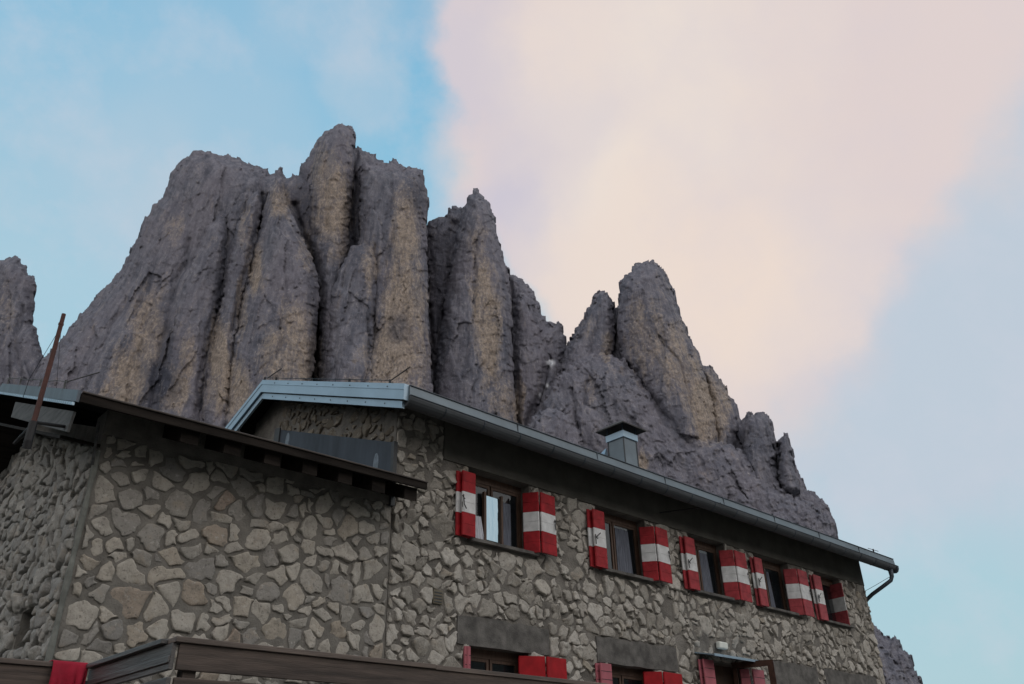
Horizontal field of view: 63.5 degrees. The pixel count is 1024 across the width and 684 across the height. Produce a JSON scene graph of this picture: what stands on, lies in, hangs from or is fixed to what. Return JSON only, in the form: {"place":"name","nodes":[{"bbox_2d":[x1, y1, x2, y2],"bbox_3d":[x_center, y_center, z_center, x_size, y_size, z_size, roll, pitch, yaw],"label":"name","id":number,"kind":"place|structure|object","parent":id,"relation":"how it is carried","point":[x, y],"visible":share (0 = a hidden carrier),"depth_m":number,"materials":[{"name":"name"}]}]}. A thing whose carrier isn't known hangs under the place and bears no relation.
{"place":"outdoors","nodes":[
{"label":"outdoors","id":0,"kind":"place"},
{"bbox_2d":[0,255,43,385],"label":"mountain","id":1,"kind":"structure","parent":0,"point":[21,355],"depth_m":810.82,"materials":[{"name":"grey stone"}]},
{"bbox_2d":[32,123,433,427],"bbox_3d":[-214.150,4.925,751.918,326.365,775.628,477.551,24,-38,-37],"label":"mountain","id":2,"kind":"structure","parent":0,"point":[226,291],"depth_m":720.20,"materials":[{"name":"grey stone"}]},
{"bbox_2d":[427,188,566,425],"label":"mountain","id":3,"kind":"structure","parent":0,"point":[498,343],"depth_m":751.46,"materials":[{"name":"grey stone"}]},
{"bbox_2d":[0,0,1023,683],"label":"sky","id":4,"kind":"structure","parent":0,"point":[828,194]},
{"bbox_2d":[527,259,922,683],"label":"mountain","id":5,"kind":"structure","parent":0,"point":[633,357],"depth_m":676.49,"materials":[{"name":"grey stone"}]},
{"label":"terrace","id":6,"kind":"structure","parent":0,"visible":0},
{"bbox_2d":[0,372,427,683],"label":"stone annex","id":7,"kind":"object","parent":6,"relation":"on","point":[125,526],"visible":0.81,"depth_m":10.38,"materials":[{"name":"grey stone"}]},
{"bbox_2d":[13,313,65,448],"bbox_3d":[-5.385,0.598,9.564,0.432,1.697,0.946,24,-38,-37],"label":"rusty pole","id":8,"kind":"object","parent":7,"relation":"attached to","point":[28,433],"visible":0.98,"depth_m":9.11,"materials":[{"name":"metal"}]},
{"bbox_2d":[0,636,606,683],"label":"plank railing","id":9,"kind":"object","parent":6,"relation":"on","point":[194,656],"visible":0.92,"depth_m":5.92,"materials":[{"name":"wood"}]},
{"bbox_2d":[49,660,88,683],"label":"towel","id":10,"kind":"object","parent":9,"relation":"hanging from","point":[66,672],"visible":0.98,"depth_m":6.17,"materials":[{"name":"red fabric"}]},
{"bbox_2d":[225,367,898,683],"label":"stone hut","id":11,"kind":"object","parent":6,"relation":"on","point":[516,548],"visible":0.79,"depth_m":14.97,"materials":[{"name":"stone"}]},
{"bbox_2d":[471,648,519,673],"bbox_3d":[-0.342,5.326,12.744,1.260,1.070,0.060,24,-38,-37],"label":"window","id":12,"kind":"structure","parent":11,"relation":"in","point":[487,660],"depth_m":12.97,"materials":[{"name":"brown wood"}]},
{"bbox_2d":[476,475,521,548],"bbox_3d":[-0.340,2.923,14.103,1.400,1.210,0.120,24,-38,-37],"label":"window","id":13,"kind":"structure","parent":11,"relation":"in","point":[498,504],"depth_m":14.23,"materials":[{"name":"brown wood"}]},
{"bbox_2d":[604,513,640,575],"bbox_3d":[1.976,3.953,16.058,1.480,1.190,0.060,24,-38,-37],"label":"window","id":14,"kind":"structure","parent":11,"relation":"in","point":[622,544],"depth_m":16.23,"materials":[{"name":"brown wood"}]},
{"bbox_2d":[611,666,644,683],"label":"window","id":15,"kind":"structure","parent":11,"relation":"in","point":[620,675],"depth_m":14.92,"materials":[{"name":"brown wood"}]},
{"bbox_2d":[694,540,721,594],"bbox_3d":[4.019,4.852,17.747,1.400,1.190,0.060,24,-38,-37],"label":"window","id":16,"kind":"structure","parent":11,"relation":"in","point":[706,555],"depth_m":17.96,"materials":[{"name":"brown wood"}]},
{"bbox_2d":[715,641,727,649],"bbox_3d":[4.242,6.153,16.752,0.300,0.140,0.140,24,-38,-37],"label":"wall lamp","id":17,"kind":"object","parent":11,"relation":"attached to","point":[721,645],"visible":1,"depth_m":16.68,"materials":[{"name":"plastic"}]},
{"bbox_2d":[714,665,733,683],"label":"door","id":18,"kind":"structure","parent":11,"relation":"in","point":[724,675],"depth_m":16.93,"materials":[{"name":"brown wood"}]},
{"bbox_2d":[762,560,787,609],"bbox_3d":[5.939,5.697,19.334,1.500,1.190,0.060,24,-38,-37],"label":"window","id":19,"kind":"structure","parent":11,"relation":"in","point":[772,571],"depth_m":19.59,"materials":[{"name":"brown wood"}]},
{"bbox_2d":[820,577,836,621],"bbox_3d":[7.844,6.531,20.911,1.320,1.180,0.060,24,-38,-37],"label":"window","id":20,"kind":"structure","parent":11,"relation":"in","point":[826,583],"depth_m":21.17,"materials":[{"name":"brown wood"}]}
]}

